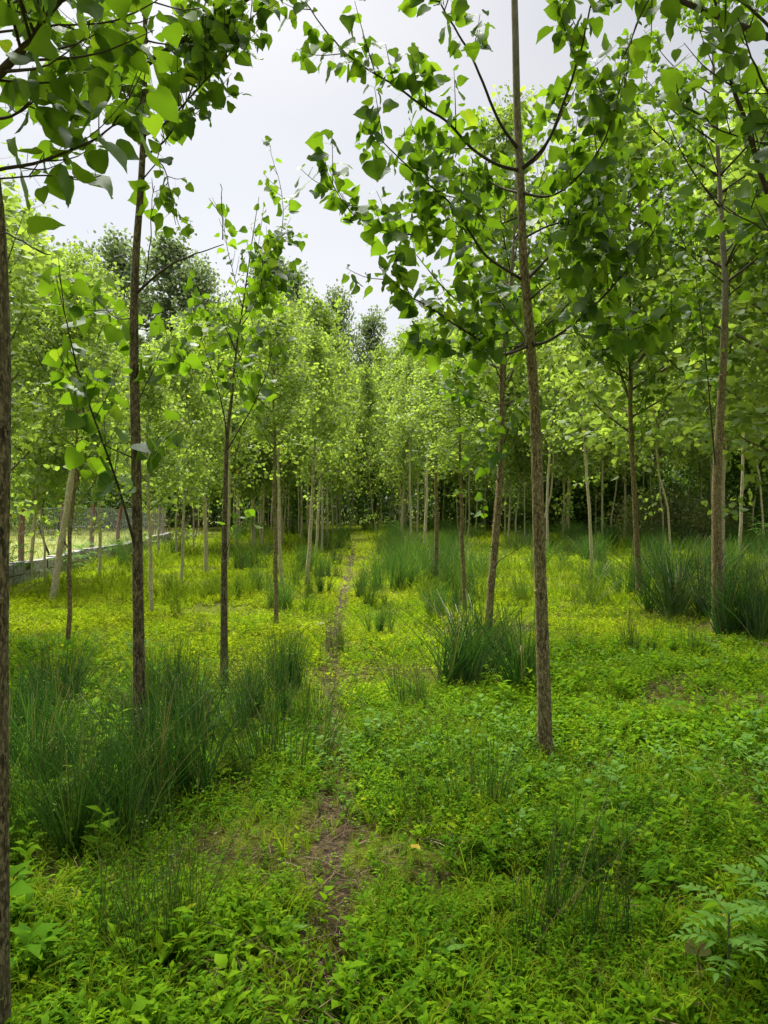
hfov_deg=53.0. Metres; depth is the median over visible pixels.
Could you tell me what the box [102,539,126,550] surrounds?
leafy weed
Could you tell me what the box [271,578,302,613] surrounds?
rush clump
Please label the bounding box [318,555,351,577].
rush clump
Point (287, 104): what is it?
sky
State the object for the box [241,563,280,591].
rush clump
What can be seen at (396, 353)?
poplar tree
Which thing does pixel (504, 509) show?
poplar tree
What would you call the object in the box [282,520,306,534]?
rush clump
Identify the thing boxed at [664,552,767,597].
rush clump
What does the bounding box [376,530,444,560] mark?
rush clump
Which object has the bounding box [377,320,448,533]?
poplar tree
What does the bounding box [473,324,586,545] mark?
poplar tree
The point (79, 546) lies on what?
leafy weed
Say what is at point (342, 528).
rush clump
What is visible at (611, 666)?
dead stem heap
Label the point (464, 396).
poplar tree
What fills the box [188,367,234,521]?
poplar tree
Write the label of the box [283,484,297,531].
poplar tree
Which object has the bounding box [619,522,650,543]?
rush clump
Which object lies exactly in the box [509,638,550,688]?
rush clump
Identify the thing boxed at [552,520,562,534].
rush clump
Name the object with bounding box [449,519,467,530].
rush clump
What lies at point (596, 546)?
rush clump
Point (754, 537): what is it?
rush clump
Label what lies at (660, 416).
poplar tree
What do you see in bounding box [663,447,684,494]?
poplar tree
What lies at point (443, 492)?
poplar tree
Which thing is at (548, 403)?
poplar tree
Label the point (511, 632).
rush clump
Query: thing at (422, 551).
rush clump
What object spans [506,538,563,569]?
rush clump
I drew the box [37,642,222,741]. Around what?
rush clump
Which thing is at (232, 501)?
bushy tree
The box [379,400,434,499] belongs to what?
poplar tree
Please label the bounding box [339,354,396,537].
poplar tree
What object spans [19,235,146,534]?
poplar tree
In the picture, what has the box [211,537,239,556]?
rush clump
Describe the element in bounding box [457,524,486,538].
rush clump
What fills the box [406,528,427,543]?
rush clump
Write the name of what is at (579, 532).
rush clump
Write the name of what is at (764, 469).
poplar tree
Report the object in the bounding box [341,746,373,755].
dock plant
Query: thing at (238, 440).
poplar tree
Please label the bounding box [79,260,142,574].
poplar tree
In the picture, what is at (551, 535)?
rush clump
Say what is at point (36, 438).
poplar tree
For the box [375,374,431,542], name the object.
poplar tree
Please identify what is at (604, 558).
rush clump
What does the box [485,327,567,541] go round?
poplar tree
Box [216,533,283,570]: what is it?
rush clump
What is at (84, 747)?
rush clump
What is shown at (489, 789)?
rush clump
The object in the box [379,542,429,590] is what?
rush clump
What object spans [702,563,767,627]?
rush clump
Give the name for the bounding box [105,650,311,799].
rush clump
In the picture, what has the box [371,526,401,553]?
rush clump
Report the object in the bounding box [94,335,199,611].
poplar tree
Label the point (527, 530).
rush clump
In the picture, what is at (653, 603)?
rush clump
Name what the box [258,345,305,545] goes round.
poplar tree
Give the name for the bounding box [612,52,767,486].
poplar tree
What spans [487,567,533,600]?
rush clump
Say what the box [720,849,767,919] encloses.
leafy weed
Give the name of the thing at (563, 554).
rush clump
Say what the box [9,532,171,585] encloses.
block wall
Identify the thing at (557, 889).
rush clump
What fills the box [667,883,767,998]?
leafy weed
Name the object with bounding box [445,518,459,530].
rush clump
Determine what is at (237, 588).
rush clump
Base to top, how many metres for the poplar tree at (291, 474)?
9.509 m
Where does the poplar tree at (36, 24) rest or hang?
on the ground at (441, 873)
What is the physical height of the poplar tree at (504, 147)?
6.821 m
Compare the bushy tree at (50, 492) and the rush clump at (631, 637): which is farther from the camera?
the bushy tree at (50, 492)
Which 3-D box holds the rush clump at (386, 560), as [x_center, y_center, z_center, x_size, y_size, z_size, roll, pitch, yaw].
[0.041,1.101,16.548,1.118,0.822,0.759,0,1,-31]
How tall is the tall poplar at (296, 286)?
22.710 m
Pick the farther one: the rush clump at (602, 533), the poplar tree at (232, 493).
the poplar tree at (232, 493)
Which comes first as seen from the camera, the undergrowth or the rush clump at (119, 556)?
the rush clump at (119, 556)
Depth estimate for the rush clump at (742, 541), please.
26.52 m
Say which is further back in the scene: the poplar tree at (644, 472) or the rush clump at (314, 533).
the poplar tree at (644, 472)
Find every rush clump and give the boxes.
[9,626,129,712]
[9,658,73,730]
[9,659,126,789]
[9,689,170,864]
[10,681,206,856]
[10,688,218,864]
[27,760,276,1002]
[32,647,164,739]
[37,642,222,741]
[63,798,244,976]
[67,651,274,819]
[103,533,163,571]
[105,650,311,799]
[107,627,217,727]
[108,536,128,565]
[146,648,266,745]
[158,573,185,594]
[159,533,196,553]
[162,591,190,616]
[192,645,390,782]
[194,574,220,594]
[194,605,211,634]
[194,645,275,694]
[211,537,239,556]
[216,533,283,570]
[216,644,316,723]
[219,545,252,568]
[228,572,249,599]
[238,634,367,738]
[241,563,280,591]
[243,557,258,574]
[245,572,296,610]
[245,623,316,696]
[249,522,284,538]
[253,538,273,555]
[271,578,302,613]
[277,555,315,586]
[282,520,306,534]
[284,557,327,599]
[288,544,324,567]
[289,540,321,572]
[291,523,324,538]
[291,583,332,615]
[299,565,342,593]
[300,527,325,545]
[305,524,354,551]
[306,550,335,577]
[316,614,351,654]
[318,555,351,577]
[323,540,354,564]
[324,685,513,840]
[328,527,359,550]
[329,520,351,539]
[345,600,404,634]
[346,570,368,598]
[350,555,401,589]
[351,564,397,606]
[360,519,371,530]
[363,520,389,533]
[364,532,426,569]
[364,545,404,580]
[364,638,473,711]
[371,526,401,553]
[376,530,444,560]
[376,586,428,614]
[377,516,408,530]
[379,523,409,540]
[379,527,420,551]
[379,540,423,569]
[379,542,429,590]
[380,526,407,548]
[381,589,582,695]
[386,545,458,584]
[390,541,443,570]
[405,548,466,590]
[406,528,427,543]
[412,576,453,619]
[414,712,536,814]
[418,541,481,569]
[420,517,441,530]
[420,528,458,549]
[423,529,457,542]
[423,533,453,562]
[423,571,487,610]
[425,540,478,573]
[426,553,478,590]
[426,737,699,1002]
[432,543,479,573]
[433,531,466,553]
[434,518,454,534]
[434,522,470,540]
[434,533,479,556]
[437,600,553,679]
[438,550,467,584]
[439,544,509,580]
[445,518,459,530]
[448,562,507,598]
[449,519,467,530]
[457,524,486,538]
[466,540,513,568]
[473,542,522,572]
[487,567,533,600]
[501,527,529,551]
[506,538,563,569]
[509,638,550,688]
[510,548,559,580]
[511,527,553,550]
[512,518,532,536]
[527,523,561,544]
[546,530,593,579]
[548,543,580,568]
[550,533,587,555]
[550,550,625,590]
[551,524,581,539]
[551,611,606,651]
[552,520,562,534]
[552,521,582,542]
[553,572,624,610]
[559,524,599,546]
[562,532,610,559]
[568,523,589,545]
[578,542,767,620]
[578,543,628,578]
[579,524,616,546]
[580,529,618,563]
[583,553,666,593]
[584,523,626,545]
[599,523,625,538]
[605,605,670,657]
[614,535,696,579]
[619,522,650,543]
[624,529,672,553]
[625,533,736,579]
[636,558,753,624]
[640,529,663,550]
[641,538,698,590]
[642,528,680,553]
[652,523,672,550]
[655,525,676,538]
[659,607,731,656]
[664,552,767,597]
[666,520,699,541]
[668,565,767,644]
[674,527,708,546]
[684,532,753,581]
[687,539,767,586]
[696,539,752,566]
[697,522,736,539]
[699,530,767,581]
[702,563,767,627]
[722,558,767,607]
[725,523,738,541]
[725,525,766,551]
[732,528,767,548]
[742,530,767,556]
[744,520,767,536]
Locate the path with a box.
[283,541,357,1023]
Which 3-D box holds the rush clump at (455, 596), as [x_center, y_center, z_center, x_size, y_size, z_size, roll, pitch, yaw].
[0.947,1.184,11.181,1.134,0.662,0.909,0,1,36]
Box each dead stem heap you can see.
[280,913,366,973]
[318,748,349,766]
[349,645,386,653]
[461,875,554,930]
[570,660,663,673]
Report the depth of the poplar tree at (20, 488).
16.15 m
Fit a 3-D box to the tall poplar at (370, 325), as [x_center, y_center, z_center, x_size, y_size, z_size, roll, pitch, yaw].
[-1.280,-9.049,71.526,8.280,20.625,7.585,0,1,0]
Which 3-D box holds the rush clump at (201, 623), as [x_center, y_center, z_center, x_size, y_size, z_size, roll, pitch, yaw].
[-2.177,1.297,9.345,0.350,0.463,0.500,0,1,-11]
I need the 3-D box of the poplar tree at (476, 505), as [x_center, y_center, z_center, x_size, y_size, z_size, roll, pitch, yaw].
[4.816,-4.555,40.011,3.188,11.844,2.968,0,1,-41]
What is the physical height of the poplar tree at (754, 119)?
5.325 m
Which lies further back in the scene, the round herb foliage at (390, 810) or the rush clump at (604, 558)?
the rush clump at (604, 558)
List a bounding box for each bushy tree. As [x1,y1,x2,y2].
[10,410,102,531]
[195,471,271,522]
[268,476,329,527]
[329,377,416,527]
[394,461,482,521]
[516,448,598,520]
[559,430,680,529]
[669,424,767,534]
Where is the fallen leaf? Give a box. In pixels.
[410,844,419,849]
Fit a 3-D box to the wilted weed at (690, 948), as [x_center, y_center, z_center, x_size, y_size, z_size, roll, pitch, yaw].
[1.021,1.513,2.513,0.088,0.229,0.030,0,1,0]
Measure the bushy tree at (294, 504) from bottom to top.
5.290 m
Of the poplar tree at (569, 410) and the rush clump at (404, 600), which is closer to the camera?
the rush clump at (404, 600)
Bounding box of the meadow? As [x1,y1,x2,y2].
[9,530,217,562]
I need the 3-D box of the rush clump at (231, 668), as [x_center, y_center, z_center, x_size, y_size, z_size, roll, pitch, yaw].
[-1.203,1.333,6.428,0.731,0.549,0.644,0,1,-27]
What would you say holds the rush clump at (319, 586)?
on the ground at (441, 873)
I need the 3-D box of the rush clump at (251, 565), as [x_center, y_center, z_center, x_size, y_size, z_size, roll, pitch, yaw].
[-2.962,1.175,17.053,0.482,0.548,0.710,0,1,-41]
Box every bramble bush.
[600,486,675,538]
[618,477,731,542]
[672,491,752,539]
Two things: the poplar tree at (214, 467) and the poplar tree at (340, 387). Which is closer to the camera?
the poplar tree at (214, 467)
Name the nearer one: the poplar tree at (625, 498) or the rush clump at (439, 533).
the rush clump at (439, 533)
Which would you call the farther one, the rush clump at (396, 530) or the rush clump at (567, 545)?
the rush clump at (396, 530)
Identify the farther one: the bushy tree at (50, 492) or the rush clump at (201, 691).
the bushy tree at (50, 492)
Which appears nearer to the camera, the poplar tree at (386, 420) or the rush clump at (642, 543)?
the rush clump at (642, 543)
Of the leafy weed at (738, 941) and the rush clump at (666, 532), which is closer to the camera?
the leafy weed at (738, 941)
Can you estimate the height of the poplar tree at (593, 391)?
9.140 m
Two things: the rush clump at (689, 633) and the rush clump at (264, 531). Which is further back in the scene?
the rush clump at (264, 531)
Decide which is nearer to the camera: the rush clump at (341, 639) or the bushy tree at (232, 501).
the rush clump at (341, 639)
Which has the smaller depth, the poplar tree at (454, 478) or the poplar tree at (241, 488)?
the poplar tree at (241, 488)
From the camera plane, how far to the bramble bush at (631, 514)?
35.88 m
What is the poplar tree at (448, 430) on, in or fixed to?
on the ground at (441, 873)
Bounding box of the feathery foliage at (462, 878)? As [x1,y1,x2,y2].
[10,654,767,1023]
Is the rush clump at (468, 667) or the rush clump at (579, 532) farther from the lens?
the rush clump at (579, 532)
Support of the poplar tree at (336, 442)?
on the ground at (441, 873)
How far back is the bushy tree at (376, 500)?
50.45 m
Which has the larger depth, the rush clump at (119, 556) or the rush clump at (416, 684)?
the rush clump at (119, 556)
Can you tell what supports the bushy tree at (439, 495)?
on the ground at (441, 873)
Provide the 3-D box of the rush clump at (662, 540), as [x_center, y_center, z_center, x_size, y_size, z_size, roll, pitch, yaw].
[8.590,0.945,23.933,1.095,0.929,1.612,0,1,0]
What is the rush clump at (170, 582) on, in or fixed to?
on the ground at (441, 873)
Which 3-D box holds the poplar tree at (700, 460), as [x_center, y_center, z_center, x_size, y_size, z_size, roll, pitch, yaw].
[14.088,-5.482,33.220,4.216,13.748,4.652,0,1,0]
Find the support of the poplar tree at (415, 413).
on the ground at (441, 873)
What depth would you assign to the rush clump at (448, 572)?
13.88 m
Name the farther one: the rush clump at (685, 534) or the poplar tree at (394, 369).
the poplar tree at (394, 369)
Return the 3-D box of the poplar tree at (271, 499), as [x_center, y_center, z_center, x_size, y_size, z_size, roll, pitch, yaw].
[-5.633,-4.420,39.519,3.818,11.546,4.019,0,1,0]
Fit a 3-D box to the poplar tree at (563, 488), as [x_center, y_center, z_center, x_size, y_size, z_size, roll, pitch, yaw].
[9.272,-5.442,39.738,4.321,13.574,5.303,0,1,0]
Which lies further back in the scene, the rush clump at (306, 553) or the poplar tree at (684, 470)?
the poplar tree at (684, 470)
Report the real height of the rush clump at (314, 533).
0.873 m
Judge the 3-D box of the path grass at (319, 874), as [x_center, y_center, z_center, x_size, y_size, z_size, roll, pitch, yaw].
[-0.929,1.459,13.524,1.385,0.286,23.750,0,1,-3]
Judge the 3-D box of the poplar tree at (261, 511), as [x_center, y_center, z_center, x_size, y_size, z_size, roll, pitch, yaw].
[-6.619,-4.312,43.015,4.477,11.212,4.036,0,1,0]
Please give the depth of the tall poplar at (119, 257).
57.22 m
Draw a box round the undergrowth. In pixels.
[10,460,767,532]
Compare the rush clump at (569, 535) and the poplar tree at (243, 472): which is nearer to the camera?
the rush clump at (569, 535)
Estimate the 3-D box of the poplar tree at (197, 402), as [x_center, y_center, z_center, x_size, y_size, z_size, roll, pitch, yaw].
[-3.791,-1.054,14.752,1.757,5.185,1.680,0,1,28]
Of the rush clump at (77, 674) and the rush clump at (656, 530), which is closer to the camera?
the rush clump at (77, 674)
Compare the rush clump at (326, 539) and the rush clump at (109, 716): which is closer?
the rush clump at (109, 716)
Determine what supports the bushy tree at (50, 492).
on the ground at (441, 873)
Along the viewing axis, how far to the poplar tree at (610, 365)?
12.83 m
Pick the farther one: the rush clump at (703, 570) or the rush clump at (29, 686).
the rush clump at (703, 570)
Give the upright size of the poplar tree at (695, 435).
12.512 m
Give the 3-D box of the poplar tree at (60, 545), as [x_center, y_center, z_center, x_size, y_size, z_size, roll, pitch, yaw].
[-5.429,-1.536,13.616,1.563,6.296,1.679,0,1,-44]
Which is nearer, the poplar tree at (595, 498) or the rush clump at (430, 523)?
the poplar tree at (595, 498)
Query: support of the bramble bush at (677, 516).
on the ground at (441, 873)
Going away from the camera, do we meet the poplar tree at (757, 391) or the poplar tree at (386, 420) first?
the poplar tree at (757, 391)
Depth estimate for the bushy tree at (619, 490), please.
40.62 m
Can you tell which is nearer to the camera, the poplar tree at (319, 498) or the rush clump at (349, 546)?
the poplar tree at (319, 498)
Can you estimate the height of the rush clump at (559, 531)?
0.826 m
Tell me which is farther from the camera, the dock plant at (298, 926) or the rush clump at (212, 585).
the rush clump at (212, 585)
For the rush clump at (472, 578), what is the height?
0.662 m
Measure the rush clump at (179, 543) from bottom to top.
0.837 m
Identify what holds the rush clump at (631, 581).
on the ground at (441, 873)
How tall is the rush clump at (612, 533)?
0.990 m
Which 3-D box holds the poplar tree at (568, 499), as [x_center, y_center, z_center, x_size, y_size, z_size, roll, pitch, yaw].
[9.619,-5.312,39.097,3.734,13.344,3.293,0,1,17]
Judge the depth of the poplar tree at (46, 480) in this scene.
15.61 m
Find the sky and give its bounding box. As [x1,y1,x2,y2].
[0,0,767,510]
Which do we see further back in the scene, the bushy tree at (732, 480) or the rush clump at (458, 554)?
the bushy tree at (732, 480)
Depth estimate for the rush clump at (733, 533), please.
31.68 m
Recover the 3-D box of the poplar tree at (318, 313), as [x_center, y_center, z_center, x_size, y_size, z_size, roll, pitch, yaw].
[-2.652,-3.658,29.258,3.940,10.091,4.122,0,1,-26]
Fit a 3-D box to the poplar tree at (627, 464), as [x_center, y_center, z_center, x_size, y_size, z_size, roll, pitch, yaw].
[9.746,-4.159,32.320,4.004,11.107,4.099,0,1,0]
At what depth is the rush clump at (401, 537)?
24.07 m
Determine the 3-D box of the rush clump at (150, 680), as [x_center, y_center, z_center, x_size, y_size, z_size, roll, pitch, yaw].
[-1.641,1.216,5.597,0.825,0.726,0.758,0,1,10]
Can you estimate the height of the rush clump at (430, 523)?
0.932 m
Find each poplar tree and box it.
[0,0,365,1023]
[0,142,92,442]
[2,185,103,543]
[10,230,119,581]
[10,235,104,574]
[10,263,158,644]
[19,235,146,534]
[30,0,284,784]
[35,246,125,599]
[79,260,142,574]
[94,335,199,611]
[128,334,209,552]
[140,317,218,552]
[141,324,228,586]
[154,297,235,549]
[169,337,247,573]
[177,135,307,688]
[178,294,272,564]
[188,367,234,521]
[198,418,220,533]
[203,327,220,528]
[205,313,283,549]
[214,321,245,522]
[215,299,249,527]
[215,303,329,622]
[222,297,269,540]
[222,355,286,548]
[227,292,305,546]
[232,290,313,533]
[242,346,312,587]
[256,462,290,540]
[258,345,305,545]
[260,487,269,526]
[266,465,287,531]
[276,284,369,529]
[276,319,358,586]
[278,0,693,761]
[282,485,296,526]
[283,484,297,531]
[286,326,358,554]
[286,354,307,542]
[287,305,295,531]
[289,293,310,531]
[294,342,352,549]
[295,318,351,516]
[300,302,366,538]
[321,326,357,531]
[325,342,365,532]
[330,349,363,530]
[332,356,366,530]
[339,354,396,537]
[344,369,369,528]
[350,361,379,526]
[361,355,425,523]
[364,336,392,526]
[370,348,394,520]
[373,312,455,514]
[374,352,406,522]
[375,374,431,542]
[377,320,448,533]
[377,324,411,524]
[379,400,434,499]
[386,351,401,522]
[386,355,425,541]
[388,361,482,584]
[391,359,399,523]
[402,329,446,559]
[406,460,422,522]
[408,348,508,613]
[410,112,600,640]
[420,80,588,532]
[429,470,458,523]
[431,468,448,524]
[434,309,471,530]
[436,304,469,529]
[439,299,490,533]
[442,334,505,541]
[455,310,542,540]
[462,317,495,533]
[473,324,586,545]
[473,438,497,532]
[479,366,523,538]
[480,459,504,525]
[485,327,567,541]
[493,91,757,577]
[505,276,599,544]
[512,303,587,552]
[540,283,637,562]
[540,295,594,529]
[541,293,606,528]
[543,339,593,535]
[544,461,563,529]
[551,274,663,537]
[559,0,767,243]
[562,148,698,598]
[566,374,590,528]
[580,331,661,527]
[589,442,618,534]
[604,221,703,554]
[607,301,655,538]
[609,0,767,633]
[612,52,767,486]
[624,223,696,531]
[629,303,663,508]
[633,92,767,577]
[637,306,678,536]
[659,333,735,500]
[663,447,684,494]
[666,396,727,513]
[668,434,689,484]
[670,276,739,519]
[672,253,767,515]
[676,440,708,503]
[696,240,767,559]
[702,238,767,539]
[742,319,767,529]
[756,396,767,471]
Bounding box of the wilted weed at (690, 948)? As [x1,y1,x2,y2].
[685,939,710,993]
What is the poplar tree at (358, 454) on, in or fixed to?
on the ground at (441, 873)
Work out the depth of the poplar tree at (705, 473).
35.64 m
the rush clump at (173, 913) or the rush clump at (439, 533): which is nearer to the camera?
the rush clump at (173, 913)
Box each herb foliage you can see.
[4,628,767,1023]
[9,630,767,850]
[10,664,767,1023]
[38,578,767,666]
[211,594,470,1023]
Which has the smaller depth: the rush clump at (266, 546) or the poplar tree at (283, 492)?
the rush clump at (266, 546)
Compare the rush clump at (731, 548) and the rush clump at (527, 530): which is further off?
the rush clump at (527, 530)
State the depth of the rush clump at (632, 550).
16.18 m
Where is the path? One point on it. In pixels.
(339, 838)
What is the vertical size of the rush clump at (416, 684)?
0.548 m
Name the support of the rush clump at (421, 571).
on the ground at (441, 873)
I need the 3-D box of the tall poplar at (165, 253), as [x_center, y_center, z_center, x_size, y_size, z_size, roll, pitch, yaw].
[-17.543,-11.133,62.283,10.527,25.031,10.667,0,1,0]
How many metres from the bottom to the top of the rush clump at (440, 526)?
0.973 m
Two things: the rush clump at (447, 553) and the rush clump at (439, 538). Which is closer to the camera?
the rush clump at (447, 553)
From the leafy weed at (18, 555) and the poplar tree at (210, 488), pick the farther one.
the poplar tree at (210, 488)
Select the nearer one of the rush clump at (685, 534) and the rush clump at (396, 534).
the rush clump at (396, 534)
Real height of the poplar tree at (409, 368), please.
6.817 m
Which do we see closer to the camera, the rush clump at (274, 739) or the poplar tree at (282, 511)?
the rush clump at (274, 739)
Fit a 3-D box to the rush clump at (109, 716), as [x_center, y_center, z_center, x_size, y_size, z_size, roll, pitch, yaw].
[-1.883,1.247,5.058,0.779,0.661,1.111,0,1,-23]
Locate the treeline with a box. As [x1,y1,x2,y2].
[10,450,180,531]
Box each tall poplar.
[84,222,177,525]
[116,215,219,524]
[141,253,233,525]
[233,243,308,524]
[282,256,314,522]
[319,278,378,519]
[348,304,393,520]
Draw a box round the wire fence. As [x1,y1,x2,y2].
[9,503,165,561]
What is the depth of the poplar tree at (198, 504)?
41.18 m
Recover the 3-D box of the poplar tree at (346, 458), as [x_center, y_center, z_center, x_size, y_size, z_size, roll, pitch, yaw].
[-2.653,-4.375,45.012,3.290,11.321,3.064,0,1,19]
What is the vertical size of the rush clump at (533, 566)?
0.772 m
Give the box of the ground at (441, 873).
[9,511,767,1023]
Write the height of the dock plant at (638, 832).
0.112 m
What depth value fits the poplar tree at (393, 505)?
60.12 m
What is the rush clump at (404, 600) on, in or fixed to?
on the ground at (441, 873)
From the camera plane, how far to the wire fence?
21.45 m
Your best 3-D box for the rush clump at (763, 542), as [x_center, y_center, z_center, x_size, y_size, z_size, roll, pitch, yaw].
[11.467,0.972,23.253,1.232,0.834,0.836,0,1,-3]
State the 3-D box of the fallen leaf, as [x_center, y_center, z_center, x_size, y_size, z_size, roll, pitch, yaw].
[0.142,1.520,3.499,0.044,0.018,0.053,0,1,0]
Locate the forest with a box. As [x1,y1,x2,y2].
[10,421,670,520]
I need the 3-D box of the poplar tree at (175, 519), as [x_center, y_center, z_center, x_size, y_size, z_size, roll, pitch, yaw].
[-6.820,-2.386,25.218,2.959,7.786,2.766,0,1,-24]
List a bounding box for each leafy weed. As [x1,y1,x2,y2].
[9,544,36,577]
[48,548,87,578]
[65,542,102,558]
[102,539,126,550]
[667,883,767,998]
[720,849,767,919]
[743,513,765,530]
[749,523,767,538]
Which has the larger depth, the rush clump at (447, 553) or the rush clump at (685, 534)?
the rush clump at (685, 534)
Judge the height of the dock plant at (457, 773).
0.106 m
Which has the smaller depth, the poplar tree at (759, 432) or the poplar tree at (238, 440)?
the poplar tree at (238, 440)
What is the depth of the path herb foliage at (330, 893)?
3.47 m
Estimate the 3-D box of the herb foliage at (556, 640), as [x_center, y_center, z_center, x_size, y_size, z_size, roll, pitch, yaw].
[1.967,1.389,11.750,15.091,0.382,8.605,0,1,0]
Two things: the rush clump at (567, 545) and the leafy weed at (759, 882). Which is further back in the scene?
the rush clump at (567, 545)
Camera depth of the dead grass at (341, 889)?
3.62 m
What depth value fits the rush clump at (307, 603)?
10.93 m
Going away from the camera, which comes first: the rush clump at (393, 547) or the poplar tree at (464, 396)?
the poplar tree at (464, 396)
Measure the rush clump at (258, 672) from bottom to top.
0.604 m
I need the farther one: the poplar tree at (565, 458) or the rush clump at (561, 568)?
the poplar tree at (565, 458)
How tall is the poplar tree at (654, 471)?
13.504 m
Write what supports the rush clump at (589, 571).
on the ground at (441, 873)
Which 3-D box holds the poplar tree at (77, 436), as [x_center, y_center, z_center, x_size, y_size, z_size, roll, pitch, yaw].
[-3.268,-0.580,8.264,1.315,4.238,1.467,0,1,20]
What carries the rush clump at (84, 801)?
on the ground at (441, 873)
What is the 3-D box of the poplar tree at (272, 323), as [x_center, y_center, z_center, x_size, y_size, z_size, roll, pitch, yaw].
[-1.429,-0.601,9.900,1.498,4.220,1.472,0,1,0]
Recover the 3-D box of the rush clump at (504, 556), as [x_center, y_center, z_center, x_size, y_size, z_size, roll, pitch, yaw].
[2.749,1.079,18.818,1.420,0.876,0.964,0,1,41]
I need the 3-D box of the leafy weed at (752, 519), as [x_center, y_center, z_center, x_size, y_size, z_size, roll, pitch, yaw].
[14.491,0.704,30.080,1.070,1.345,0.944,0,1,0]
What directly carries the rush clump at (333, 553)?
on the ground at (441, 873)
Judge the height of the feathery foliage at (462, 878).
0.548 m
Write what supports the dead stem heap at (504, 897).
on the ground at (441, 873)
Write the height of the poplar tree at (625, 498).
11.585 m
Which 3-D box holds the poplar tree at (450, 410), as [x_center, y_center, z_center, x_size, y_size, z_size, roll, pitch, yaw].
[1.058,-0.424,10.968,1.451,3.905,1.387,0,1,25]
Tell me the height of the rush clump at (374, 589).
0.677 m
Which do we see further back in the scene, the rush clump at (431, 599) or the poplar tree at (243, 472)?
the poplar tree at (243, 472)
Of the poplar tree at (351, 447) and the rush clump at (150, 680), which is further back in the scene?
the poplar tree at (351, 447)
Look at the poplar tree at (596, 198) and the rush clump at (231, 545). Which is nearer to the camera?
the poplar tree at (596, 198)
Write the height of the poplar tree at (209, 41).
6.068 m
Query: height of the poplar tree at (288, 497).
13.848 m
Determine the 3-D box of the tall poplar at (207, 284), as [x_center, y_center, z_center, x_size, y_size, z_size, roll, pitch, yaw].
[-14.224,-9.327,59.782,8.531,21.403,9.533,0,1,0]
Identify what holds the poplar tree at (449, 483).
on the ground at (441, 873)
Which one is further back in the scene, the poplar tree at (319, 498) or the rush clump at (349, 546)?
the rush clump at (349, 546)
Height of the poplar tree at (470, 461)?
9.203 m
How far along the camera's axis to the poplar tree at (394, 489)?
58.17 m
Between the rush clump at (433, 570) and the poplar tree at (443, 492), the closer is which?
the rush clump at (433, 570)
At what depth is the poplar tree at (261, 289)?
6.50 m
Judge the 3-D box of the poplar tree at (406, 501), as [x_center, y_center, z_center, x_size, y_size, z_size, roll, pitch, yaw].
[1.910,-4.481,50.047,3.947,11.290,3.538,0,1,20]
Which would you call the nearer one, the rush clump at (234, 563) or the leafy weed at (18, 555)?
the leafy weed at (18, 555)
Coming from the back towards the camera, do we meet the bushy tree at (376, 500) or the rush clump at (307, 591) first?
the bushy tree at (376, 500)
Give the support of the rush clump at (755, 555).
on the ground at (441, 873)
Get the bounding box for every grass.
[9,521,767,609]
[9,605,767,1023]
[88,550,426,1023]
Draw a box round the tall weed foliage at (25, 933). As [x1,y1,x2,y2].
[9,639,767,976]
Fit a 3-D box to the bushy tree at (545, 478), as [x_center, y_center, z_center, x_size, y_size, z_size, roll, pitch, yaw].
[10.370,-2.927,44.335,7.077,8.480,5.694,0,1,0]
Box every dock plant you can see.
[260,912,307,938]
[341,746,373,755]
[416,936,470,963]
[444,764,471,781]
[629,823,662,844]
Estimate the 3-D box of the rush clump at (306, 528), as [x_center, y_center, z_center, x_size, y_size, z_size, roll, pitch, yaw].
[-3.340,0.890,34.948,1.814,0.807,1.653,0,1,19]
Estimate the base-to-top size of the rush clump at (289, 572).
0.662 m
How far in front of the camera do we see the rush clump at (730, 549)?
15.39 m
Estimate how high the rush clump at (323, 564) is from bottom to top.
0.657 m
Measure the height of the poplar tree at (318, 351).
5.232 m
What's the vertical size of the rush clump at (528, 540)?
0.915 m
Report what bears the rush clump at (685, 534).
on the ground at (441, 873)
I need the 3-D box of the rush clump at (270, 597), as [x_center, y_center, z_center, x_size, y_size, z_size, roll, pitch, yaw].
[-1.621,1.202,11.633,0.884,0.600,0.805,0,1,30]
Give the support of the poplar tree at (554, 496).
on the ground at (441, 873)
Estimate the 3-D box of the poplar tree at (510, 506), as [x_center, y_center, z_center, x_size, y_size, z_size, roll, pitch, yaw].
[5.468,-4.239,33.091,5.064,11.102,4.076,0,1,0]
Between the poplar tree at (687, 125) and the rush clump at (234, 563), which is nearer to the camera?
the poplar tree at (687, 125)
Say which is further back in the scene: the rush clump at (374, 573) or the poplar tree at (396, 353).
the poplar tree at (396, 353)
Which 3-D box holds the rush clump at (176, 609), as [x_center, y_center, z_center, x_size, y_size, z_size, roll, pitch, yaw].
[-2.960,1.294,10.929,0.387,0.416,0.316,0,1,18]

